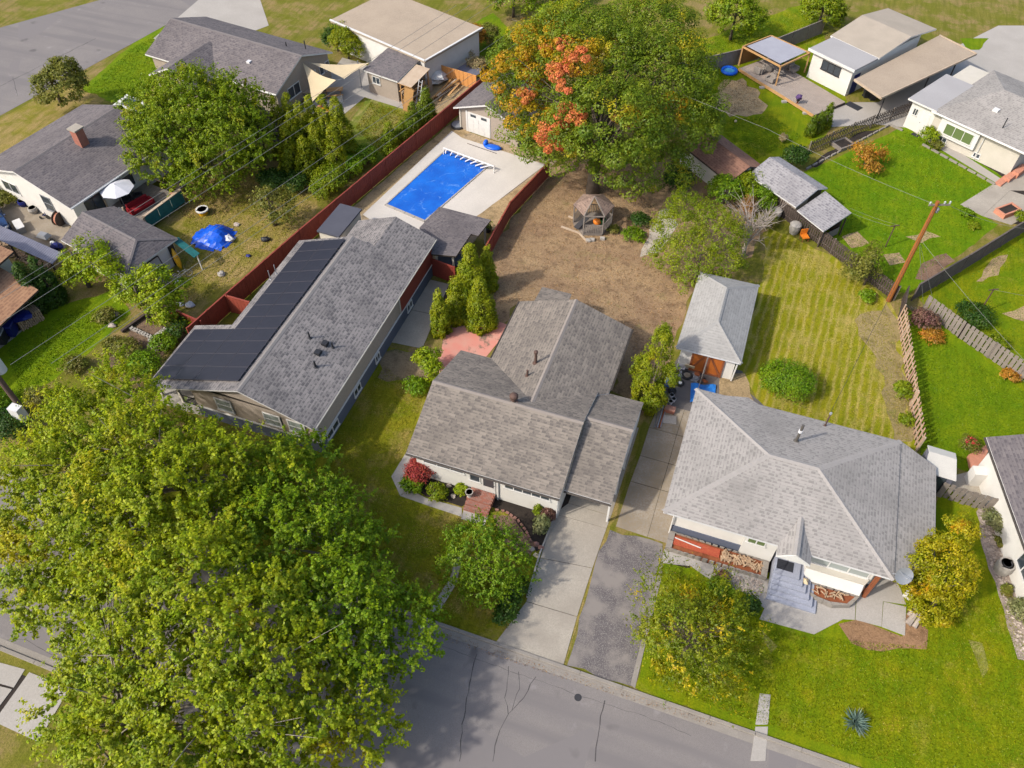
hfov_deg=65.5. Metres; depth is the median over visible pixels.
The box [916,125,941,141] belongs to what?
shrub
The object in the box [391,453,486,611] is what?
walkway
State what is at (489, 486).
door
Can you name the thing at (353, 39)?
shrub
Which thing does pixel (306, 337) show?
house
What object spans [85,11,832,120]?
grass
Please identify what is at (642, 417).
side strip
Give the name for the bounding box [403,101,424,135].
cedar
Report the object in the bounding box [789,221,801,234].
basket
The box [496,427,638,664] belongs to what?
driveway
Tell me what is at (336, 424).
window
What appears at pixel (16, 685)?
driveway
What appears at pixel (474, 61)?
shrub
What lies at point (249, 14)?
driveway
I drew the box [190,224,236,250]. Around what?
tarp
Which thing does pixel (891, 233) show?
clothes post
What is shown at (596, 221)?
pumpkin
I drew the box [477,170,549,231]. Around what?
gravel border
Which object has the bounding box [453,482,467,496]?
shrub
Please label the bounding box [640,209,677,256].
stone path
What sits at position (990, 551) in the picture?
river rocks
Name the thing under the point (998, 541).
shrub
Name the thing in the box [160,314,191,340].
shrub
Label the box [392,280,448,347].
side court
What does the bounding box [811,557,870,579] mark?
window
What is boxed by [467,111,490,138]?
garage door
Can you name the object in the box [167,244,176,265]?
door
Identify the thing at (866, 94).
wheelie bin
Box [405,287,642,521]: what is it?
house
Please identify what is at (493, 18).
lawn
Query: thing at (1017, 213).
shrub
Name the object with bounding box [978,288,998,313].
clothes post
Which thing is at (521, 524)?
bed edging
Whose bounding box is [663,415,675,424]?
slab
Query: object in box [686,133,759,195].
shed
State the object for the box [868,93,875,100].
wheelie bin
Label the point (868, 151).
tree
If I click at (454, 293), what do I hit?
cedar
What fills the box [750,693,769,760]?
front step walk
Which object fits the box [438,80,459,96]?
plank
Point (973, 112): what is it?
house
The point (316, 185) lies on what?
shrub
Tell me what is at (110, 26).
street
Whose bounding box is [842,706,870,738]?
yucca
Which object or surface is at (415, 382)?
shrub
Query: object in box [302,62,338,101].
shade sail
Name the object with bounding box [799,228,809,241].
chair
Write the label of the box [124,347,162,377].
shrub
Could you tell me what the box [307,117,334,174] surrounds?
cedar
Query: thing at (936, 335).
shrub
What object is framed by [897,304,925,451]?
slat fence
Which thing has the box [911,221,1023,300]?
plank fence
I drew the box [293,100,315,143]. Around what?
cedar
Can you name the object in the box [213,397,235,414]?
window
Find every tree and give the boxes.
[0,342,312,622]
[0,516,412,767]
[27,55,89,107]
[52,231,133,288]
[104,261,194,330]
[111,57,279,204]
[210,424,453,699]
[245,184,301,226]
[410,346,444,381]
[431,505,541,611]
[477,0,731,202]
[487,0,545,17]
[533,0,583,35]
[622,546,782,727]
[627,321,681,416]
[642,184,752,294]
[703,0,771,40]
[725,187,787,256]
[798,0,850,27]
[838,240,884,284]
[846,140,890,174]
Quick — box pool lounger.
[483,139,501,150]
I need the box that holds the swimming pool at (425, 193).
[384,149,488,221]
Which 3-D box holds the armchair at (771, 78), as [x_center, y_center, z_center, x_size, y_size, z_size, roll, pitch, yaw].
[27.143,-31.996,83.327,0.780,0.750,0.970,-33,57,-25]
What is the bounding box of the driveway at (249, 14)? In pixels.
[154,0,268,38]
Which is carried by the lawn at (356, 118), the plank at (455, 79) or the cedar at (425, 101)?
the cedar at (425, 101)
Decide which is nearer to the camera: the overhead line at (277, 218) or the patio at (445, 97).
the overhead line at (277, 218)
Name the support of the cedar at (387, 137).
on the lawn at (356, 118)
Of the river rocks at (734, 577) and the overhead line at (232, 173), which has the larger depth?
the overhead line at (232, 173)
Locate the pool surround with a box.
[360,133,555,258]
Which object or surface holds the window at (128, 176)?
in the house at (69, 166)
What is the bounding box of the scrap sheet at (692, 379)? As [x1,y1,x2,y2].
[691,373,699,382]
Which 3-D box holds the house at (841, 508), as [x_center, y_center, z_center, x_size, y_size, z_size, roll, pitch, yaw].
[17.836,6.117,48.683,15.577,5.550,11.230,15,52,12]
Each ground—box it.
[0,0,1023,767]
[109,304,187,381]
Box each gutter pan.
[0,476,844,767]
[0,638,321,767]
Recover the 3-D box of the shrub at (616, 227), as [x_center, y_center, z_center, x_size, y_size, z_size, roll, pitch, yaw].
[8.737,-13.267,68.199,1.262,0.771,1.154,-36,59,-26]
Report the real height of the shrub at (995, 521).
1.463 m
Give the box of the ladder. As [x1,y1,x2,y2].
[415,79,422,108]
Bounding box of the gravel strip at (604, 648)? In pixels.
[567,530,661,686]
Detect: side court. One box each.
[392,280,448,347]
[951,472,982,502]
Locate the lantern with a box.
[803,577,808,584]
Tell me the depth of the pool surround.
76.06 m
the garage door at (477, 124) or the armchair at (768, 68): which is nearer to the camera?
the garage door at (477, 124)
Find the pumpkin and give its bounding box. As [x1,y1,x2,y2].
[593,218,600,224]
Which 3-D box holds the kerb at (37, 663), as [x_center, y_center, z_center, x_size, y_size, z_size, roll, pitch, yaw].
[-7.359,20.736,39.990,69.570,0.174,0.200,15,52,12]
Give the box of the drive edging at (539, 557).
[526,521,552,597]
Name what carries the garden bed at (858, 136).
on the ground at (308, 20)
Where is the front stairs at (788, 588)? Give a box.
[765,549,817,613]
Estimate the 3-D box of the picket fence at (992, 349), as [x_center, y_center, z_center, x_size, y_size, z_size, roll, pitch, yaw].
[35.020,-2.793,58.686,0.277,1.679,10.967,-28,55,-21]
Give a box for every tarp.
[10,310,31,322]
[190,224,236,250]
[431,70,447,84]
[690,383,715,401]
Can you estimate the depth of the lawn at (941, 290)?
63.48 m
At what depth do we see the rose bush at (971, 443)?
52.88 m
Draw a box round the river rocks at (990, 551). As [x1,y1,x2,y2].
[979,508,1023,650]
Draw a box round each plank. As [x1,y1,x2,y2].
[435,78,452,96]
[436,78,456,95]
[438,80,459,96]
[441,79,459,92]
[447,83,459,95]
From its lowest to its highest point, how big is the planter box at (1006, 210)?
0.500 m
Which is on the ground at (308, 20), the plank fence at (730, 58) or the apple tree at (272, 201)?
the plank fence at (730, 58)
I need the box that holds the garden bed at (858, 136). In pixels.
[809,129,878,166]
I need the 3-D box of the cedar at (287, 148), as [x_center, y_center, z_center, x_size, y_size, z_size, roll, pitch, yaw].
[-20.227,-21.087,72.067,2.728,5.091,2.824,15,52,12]
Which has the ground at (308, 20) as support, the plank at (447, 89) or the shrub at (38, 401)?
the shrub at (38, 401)
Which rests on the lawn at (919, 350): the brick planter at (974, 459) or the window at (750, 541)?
the brick planter at (974, 459)
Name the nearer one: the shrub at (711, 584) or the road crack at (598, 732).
the road crack at (598, 732)
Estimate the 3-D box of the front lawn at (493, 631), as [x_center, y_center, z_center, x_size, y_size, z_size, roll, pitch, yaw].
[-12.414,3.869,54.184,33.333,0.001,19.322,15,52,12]
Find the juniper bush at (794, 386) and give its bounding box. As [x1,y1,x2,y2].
[757,356,821,404]
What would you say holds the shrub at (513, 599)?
on the front lawn at (493, 631)
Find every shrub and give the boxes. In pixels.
[0,189,17,206]
[0,386,16,415]
[0,402,31,444]
[22,384,52,409]
[56,353,90,375]
[90,305,119,324]
[100,334,122,355]
[111,335,146,364]
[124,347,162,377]
[147,330,177,353]
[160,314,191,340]
[236,145,266,171]
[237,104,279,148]
[253,166,287,188]
[282,168,310,192]
[307,174,335,200]
[310,162,349,192]
[319,21,342,51]
[326,20,365,58]
[337,152,365,178]
[353,142,380,164]
[398,475,425,493]
[401,374,429,397]
[425,481,448,501]
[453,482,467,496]
[465,55,486,69]
[472,22,488,44]
[479,21,500,45]
[489,604,519,627]
[496,588,523,613]
[507,573,531,595]
[532,503,543,516]
[532,513,550,534]
[540,507,555,521]
[606,224,619,233]
[620,225,646,243]
[628,210,650,227]
[660,163,698,191]
[704,173,745,203]
[705,575,735,601]
[714,567,730,584]
[732,168,765,195]
[736,591,761,616]
[743,184,777,212]
[752,210,778,230]
[779,133,788,141]
[780,144,811,165]
[858,288,876,304]
[893,380,917,399]
[898,411,915,427]
[908,305,944,330]
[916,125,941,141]
[918,328,946,346]
[928,139,944,149]
[954,295,997,331]
[958,206,974,219]
[967,220,980,230]
[978,507,1003,536]
[984,331,1012,350]
[994,535,1002,547]
[999,367,1022,382]
[1000,582,1013,597]
[1005,596,1023,624]
[1014,209,1023,221]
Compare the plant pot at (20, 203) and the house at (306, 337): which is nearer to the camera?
the house at (306, 337)
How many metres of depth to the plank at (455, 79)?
82.77 m
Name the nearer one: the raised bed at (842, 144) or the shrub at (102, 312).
the shrub at (102, 312)
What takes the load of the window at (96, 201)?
in the house at (69, 166)
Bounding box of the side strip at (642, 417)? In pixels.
[564,413,645,662]
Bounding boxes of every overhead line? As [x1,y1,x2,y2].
[1,1,495,322]
[1,5,469,298]
[2,6,454,291]
[10,0,556,364]
[51,41,519,363]
[67,9,577,363]
[512,19,763,127]
[768,129,932,203]
[829,206,935,414]
[923,243,1023,359]
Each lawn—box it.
[0,84,104,152]
[0,291,130,405]
[46,347,543,640]
[83,26,164,101]
[344,98,429,164]
[475,13,510,57]
[635,485,1023,767]
[679,3,846,163]
[737,227,915,450]
[798,127,1001,293]
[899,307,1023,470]
[918,232,1023,389]
[960,38,988,49]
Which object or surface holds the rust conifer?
on the yard dirt
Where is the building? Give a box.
[329,0,482,86]
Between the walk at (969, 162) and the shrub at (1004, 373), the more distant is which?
the walk at (969, 162)
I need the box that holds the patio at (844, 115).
[830,102,881,126]
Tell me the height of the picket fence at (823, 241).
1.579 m
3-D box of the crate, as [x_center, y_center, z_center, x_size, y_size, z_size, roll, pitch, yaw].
[12.335,-1.191,58.209,0.600,0.350,0.440,15,52,12]
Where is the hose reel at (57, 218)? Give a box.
[51,211,64,225]
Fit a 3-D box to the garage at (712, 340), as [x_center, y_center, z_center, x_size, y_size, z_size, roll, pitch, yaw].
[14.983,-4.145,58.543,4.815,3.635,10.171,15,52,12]
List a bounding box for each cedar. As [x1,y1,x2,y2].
[10,261,57,314]
[26,255,69,309]
[268,94,289,157]
[277,125,303,175]
[280,92,300,128]
[281,110,309,168]
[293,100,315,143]
[294,135,321,184]
[303,94,326,138]
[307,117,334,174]
[315,94,341,144]
[323,125,349,177]
[328,96,358,161]
[378,121,400,156]
[393,119,410,144]
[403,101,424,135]
[416,86,436,123]
[429,287,452,339]
[445,274,466,327]
[453,242,489,293]
[457,289,475,325]
[464,276,498,336]
[480,244,498,294]
[803,114,818,138]
[814,110,825,134]
[823,102,835,129]
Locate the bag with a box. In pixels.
[217,271,224,276]
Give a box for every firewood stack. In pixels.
[0,242,50,269]
[16,304,44,330]
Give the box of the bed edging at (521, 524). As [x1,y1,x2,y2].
[495,508,531,541]
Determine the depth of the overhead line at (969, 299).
55.90 m
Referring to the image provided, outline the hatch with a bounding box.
[451,120,462,129]
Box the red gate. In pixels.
[431,258,455,282]
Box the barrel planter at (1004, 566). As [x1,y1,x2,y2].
[993,556,1015,576]
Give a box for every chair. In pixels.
[574,217,588,229]
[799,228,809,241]
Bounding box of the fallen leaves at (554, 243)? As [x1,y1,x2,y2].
[177,81,762,399]
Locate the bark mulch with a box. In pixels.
[839,609,927,650]
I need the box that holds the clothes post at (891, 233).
[885,225,899,246]
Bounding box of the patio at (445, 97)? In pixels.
[401,76,478,112]
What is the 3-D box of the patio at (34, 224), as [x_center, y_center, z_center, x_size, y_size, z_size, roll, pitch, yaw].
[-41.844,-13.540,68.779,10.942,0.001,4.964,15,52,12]
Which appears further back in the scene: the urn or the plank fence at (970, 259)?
the plank fence at (970, 259)
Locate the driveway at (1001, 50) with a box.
[873,26,1023,127]
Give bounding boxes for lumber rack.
[398,64,429,105]
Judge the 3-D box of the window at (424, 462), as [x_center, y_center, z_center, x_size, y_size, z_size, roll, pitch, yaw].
[-4.356,5.236,50.486,2.880,0.480,0.090,15,52,12]
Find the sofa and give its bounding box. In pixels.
[125,194,154,214]
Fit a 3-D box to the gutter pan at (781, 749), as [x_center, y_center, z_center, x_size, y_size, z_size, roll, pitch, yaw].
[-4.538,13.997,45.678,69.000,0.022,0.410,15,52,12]
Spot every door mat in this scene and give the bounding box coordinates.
[776,558,793,572]
[845,101,862,110]
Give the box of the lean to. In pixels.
[174,237,202,269]
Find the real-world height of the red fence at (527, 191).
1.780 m
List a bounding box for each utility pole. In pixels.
[0,359,35,425]
[886,200,951,301]
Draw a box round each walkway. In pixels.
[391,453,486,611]
[630,553,663,687]
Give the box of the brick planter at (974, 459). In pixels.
[967,445,987,469]
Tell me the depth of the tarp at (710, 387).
57.02 m
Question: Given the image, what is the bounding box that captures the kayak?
[171,248,181,268]
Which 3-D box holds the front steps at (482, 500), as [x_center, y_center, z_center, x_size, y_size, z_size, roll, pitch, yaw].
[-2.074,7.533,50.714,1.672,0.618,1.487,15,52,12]
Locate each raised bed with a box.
[665,531,768,579]
[809,582,859,607]
[830,137,854,151]
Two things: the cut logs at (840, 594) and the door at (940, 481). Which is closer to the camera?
the cut logs at (840, 594)
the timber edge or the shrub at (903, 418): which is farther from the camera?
the timber edge
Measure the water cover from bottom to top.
0.016 m
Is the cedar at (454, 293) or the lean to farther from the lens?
the lean to
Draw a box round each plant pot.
[17,199,26,206]
[27,205,37,213]
[486,219,494,232]
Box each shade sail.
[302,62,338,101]
[305,61,372,78]
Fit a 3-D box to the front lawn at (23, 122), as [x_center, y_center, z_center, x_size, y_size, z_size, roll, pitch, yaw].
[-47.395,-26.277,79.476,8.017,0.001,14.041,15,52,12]
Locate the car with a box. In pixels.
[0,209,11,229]
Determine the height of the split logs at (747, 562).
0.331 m
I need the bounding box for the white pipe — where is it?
[675,537,700,547]
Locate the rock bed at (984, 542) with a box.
[976,505,1023,659]
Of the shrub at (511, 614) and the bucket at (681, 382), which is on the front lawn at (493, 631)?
the shrub at (511, 614)
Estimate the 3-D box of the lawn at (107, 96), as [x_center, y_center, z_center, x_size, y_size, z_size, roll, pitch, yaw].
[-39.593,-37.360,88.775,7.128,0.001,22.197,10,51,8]
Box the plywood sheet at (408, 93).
[403,86,413,111]
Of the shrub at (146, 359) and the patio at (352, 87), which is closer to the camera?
the shrub at (146, 359)
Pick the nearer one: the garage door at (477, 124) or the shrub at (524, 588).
the shrub at (524, 588)
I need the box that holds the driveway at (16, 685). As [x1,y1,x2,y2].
[0,663,65,740]
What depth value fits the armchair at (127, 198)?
69.72 m
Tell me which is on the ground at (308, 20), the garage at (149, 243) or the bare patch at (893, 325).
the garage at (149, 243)
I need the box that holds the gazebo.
[573,194,614,235]
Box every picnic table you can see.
[301,89,326,98]
[324,87,342,98]
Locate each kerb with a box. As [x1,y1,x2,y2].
[0,646,275,761]
[6,473,858,767]
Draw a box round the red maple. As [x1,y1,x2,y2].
[402,457,435,485]
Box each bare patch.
[378,349,440,381]
[493,515,534,554]
[712,78,767,116]
[762,631,776,650]
[842,232,868,247]
[855,304,915,440]
[884,253,904,264]
[907,231,940,242]
[915,253,953,279]
[969,640,988,676]
[977,255,1007,280]
[1002,306,1023,320]
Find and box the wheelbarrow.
[34,231,54,240]
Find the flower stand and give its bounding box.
[794,94,802,106]
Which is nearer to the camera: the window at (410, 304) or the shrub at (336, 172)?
the window at (410, 304)
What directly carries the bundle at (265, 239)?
on the back yard at (180, 225)
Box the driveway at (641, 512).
[616,408,689,542]
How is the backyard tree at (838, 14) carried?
on the lawn at (792, 117)
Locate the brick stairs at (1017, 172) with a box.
[995,164,1023,186]
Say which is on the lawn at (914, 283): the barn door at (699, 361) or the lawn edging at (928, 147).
the lawn edging at (928, 147)
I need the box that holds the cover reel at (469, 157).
[443,147,494,168]
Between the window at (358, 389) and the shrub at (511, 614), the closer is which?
the shrub at (511, 614)
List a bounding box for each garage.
[61,206,177,286]
[453,61,559,146]
[675,272,759,387]
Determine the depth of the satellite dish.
43.91 m
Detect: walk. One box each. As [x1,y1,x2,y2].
[663,547,905,635]
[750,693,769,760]
[899,120,999,181]
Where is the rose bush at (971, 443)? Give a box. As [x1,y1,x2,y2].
[958,432,984,454]
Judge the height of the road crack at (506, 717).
0.001 m
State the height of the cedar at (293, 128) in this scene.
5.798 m
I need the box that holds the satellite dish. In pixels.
[892,568,913,584]
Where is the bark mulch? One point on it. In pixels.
(863, 633)
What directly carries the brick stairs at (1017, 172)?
on the patio at (986, 202)
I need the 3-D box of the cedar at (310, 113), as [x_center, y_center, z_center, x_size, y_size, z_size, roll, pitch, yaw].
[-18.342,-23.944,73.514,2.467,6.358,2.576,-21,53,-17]
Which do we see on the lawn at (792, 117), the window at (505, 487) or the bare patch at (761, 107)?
the bare patch at (761, 107)
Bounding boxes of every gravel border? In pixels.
[317,116,469,238]
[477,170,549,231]
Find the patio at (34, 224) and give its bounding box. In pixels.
[0,202,69,254]
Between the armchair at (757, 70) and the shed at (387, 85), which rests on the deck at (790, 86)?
the armchair at (757, 70)
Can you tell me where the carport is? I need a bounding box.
[854,35,976,118]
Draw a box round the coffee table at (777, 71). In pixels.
[773,69,783,77]
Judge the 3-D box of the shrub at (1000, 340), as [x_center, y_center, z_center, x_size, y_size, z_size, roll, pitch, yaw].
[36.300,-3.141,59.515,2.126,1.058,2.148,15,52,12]
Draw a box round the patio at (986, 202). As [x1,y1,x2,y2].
[960,162,1023,224]
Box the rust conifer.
[741,194,757,219]
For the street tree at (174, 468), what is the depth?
44.36 m
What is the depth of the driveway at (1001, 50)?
86.72 m
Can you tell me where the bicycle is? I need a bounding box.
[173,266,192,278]
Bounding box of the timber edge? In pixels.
[561,226,578,233]
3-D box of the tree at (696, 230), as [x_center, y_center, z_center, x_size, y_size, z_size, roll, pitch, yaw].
[14.523,-11.282,63.500,8.223,5.437,9.800,-30,56,-23]
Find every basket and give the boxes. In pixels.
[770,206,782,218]
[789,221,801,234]
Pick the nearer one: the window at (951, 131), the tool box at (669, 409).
the tool box at (669, 409)
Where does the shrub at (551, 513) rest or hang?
on the planting bed at (525, 516)
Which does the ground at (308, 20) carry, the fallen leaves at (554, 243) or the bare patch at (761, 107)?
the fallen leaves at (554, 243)
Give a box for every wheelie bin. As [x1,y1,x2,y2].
[0,327,9,344]
[2,319,20,336]
[862,89,869,97]
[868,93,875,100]
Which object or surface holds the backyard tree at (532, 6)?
on the ground at (308, 20)
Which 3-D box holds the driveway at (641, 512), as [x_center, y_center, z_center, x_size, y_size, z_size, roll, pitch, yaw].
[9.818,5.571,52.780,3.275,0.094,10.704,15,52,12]
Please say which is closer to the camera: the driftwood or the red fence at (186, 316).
the driftwood
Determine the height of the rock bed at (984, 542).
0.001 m
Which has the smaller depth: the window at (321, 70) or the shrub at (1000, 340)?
the shrub at (1000, 340)
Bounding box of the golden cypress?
[893,510,985,629]
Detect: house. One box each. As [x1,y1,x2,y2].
[0,94,172,225]
[0,246,38,327]
[145,17,332,112]
[149,217,436,451]
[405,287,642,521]
[662,388,935,597]
[807,8,935,95]
[903,65,1023,174]
[964,434,1023,598]
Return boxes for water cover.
[574,694,581,700]
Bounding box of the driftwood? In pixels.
[904,610,922,628]
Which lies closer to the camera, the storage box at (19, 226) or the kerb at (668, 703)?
the kerb at (668, 703)
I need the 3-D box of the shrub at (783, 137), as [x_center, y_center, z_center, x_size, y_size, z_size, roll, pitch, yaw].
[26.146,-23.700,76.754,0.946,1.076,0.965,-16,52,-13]
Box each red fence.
[176,310,202,324]
[186,44,530,333]
[225,294,249,313]
[485,163,549,251]
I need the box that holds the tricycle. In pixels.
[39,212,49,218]
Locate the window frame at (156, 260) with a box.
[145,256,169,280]
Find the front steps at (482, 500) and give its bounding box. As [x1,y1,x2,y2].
[463,487,494,516]
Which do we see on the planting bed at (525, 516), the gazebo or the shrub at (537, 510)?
the shrub at (537, 510)
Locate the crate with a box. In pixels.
[676,364,684,370]
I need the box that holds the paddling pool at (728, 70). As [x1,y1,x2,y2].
[721,65,737,75]
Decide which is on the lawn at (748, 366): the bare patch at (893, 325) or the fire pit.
the bare patch at (893, 325)
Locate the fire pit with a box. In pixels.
[195,205,207,215]
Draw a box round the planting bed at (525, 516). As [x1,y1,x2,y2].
[406,469,561,550]
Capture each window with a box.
[0,179,21,196]
[39,194,55,211]
[84,192,105,210]
[121,172,137,185]
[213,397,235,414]
[262,412,283,429]
[286,419,306,434]
[287,81,301,100]
[319,67,324,74]
[326,418,339,442]
[353,382,362,398]
[372,76,380,85]
[375,351,380,364]
[407,299,413,313]
[422,461,464,474]
[469,475,480,483]
[503,485,550,502]
[745,538,765,548]
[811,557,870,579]
[820,59,841,77]
[911,108,918,116]
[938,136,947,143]
[942,123,974,146]
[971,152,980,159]
[1014,552,1023,583]
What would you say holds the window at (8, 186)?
in the house at (69, 166)
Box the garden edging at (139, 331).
[129,326,166,341]
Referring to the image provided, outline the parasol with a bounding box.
[99,179,133,207]
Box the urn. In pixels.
[465,488,472,497]
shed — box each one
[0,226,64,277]
[317,203,361,238]
[363,48,419,101]
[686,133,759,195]
[752,157,827,221]
[797,191,850,246]
[922,445,956,492]
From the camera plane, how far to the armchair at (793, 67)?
84.58 m
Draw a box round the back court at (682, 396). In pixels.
[665,355,763,410]
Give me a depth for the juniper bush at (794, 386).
55.51 m
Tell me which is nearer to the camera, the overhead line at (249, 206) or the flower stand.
the overhead line at (249, 206)
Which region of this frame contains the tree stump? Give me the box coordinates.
[427,77,432,91]
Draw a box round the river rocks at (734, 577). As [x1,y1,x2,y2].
[730,574,763,595]
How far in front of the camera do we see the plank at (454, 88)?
82.37 m
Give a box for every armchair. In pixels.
[119,194,131,204]
[131,191,142,199]
[753,66,764,74]
[762,64,772,71]
[765,73,776,83]
[788,62,799,72]
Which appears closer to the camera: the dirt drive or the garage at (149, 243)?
the dirt drive
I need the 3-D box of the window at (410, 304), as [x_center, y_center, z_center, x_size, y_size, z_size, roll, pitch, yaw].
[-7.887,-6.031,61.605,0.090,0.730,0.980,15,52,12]
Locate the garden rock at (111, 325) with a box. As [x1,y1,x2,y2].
[108,323,115,327]
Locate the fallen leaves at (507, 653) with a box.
[340,449,760,723]
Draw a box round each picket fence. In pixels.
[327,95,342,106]
[777,197,900,300]
[808,102,912,151]
[923,295,1023,380]
[936,482,998,510]
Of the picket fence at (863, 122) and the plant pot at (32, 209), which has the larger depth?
the picket fence at (863, 122)
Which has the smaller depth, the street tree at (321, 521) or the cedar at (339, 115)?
the street tree at (321, 521)
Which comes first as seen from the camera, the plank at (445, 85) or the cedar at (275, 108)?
the cedar at (275, 108)
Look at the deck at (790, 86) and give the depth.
82.61 m
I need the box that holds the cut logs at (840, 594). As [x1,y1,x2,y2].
[812,586,848,600]
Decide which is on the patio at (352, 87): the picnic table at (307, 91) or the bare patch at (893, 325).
the picnic table at (307, 91)
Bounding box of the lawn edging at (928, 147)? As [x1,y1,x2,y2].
[806,124,995,184]
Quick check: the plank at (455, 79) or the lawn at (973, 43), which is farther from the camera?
the lawn at (973, 43)
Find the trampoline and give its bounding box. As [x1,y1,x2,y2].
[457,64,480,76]
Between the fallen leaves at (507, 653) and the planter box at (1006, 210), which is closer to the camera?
the fallen leaves at (507, 653)
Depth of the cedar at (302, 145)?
71.37 m
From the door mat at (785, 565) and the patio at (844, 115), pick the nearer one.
the door mat at (785, 565)
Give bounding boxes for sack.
[225,234,234,241]
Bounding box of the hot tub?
[438,254,462,272]
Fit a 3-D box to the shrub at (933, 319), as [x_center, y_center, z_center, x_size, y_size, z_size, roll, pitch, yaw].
[31.584,-4.918,60.682,2.601,1.557,2.310,15,52,12]
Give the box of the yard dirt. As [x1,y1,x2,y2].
[449,154,767,415]
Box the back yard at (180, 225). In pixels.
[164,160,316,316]
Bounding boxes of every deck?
[103,179,185,225]
[363,131,543,229]
[738,58,844,116]
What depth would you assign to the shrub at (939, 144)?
75.79 m
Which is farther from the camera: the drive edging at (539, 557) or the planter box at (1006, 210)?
the planter box at (1006, 210)
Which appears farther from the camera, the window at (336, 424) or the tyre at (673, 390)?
the tyre at (673, 390)
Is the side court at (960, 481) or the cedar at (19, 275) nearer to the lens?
the side court at (960, 481)
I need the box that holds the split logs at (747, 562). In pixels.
[721,549,763,572]
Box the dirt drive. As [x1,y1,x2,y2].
[719,373,752,399]
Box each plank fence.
[682,20,825,73]
[898,286,909,316]
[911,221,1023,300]
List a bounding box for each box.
[12,218,26,233]
[185,301,194,307]
[665,404,675,414]
[993,202,1021,218]
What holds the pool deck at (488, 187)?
on the pool surround
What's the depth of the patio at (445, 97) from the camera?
82.50 m
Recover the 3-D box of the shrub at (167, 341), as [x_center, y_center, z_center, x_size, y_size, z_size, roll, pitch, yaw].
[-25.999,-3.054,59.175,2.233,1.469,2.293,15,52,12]
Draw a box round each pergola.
[419,207,490,265]
[738,35,810,85]
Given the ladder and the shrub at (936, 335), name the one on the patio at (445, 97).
the ladder
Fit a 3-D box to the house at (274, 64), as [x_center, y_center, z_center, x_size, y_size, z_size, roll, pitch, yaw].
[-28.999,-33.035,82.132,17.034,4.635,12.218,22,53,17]
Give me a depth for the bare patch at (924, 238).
67.98 m
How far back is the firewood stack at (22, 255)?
66.07 m
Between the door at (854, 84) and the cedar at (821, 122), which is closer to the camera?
the cedar at (821, 122)
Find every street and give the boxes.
[0,0,197,114]
[0,486,820,767]
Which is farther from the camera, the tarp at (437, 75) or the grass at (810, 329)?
the tarp at (437, 75)
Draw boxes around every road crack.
[443,646,690,735]
[459,654,476,761]
[493,677,535,758]
[595,700,604,761]
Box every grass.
[8,115,991,393]
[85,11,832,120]
[323,232,909,633]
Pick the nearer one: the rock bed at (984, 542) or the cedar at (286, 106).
the rock bed at (984, 542)
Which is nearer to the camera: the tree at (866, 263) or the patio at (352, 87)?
the tree at (866, 263)
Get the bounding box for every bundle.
[50,241,63,249]
[261,236,269,241]
[653,398,668,427]
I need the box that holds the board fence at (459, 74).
[441,65,476,86]
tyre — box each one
[668,387,676,393]
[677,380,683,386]
[682,371,692,379]
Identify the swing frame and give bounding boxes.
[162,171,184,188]
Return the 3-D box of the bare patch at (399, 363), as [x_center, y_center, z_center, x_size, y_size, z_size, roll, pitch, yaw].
[-7.293,-1.327,58.528,5.222,0.001,3.433,0,50,0]
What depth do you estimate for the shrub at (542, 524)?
48.80 m
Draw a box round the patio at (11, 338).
[0,302,38,347]
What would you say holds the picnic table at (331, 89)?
on the patio at (352, 87)
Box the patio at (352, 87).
[303,58,402,112]
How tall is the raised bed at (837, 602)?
0.429 m
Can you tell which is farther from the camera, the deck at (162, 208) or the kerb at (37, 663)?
the deck at (162, 208)
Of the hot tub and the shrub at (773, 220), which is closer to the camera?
the hot tub
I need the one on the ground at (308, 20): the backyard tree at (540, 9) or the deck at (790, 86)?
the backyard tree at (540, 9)
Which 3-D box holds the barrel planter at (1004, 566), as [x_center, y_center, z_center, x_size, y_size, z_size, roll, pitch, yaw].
[29.432,10.939,47.600,1.000,1.009,1.000,15,52,12]
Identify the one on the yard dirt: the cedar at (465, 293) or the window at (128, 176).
the cedar at (465, 293)
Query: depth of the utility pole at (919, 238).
58.65 m
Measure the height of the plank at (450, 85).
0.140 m
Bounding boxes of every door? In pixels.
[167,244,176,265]
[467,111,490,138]
[482,478,495,493]
[688,353,706,372]
[704,357,724,377]
[848,73,860,93]
[915,112,930,131]
[936,476,946,492]
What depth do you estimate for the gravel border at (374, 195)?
74.09 m
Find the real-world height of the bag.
0.341 m
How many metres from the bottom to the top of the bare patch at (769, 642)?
0.001 m
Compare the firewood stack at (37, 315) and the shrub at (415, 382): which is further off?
the firewood stack at (37, 315)
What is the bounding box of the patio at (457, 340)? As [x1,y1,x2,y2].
[434,318,506,373]
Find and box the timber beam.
[120,313,144,332]
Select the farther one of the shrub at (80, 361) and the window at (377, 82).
the window at (377, 82)
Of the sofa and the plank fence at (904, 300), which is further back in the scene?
the sofa

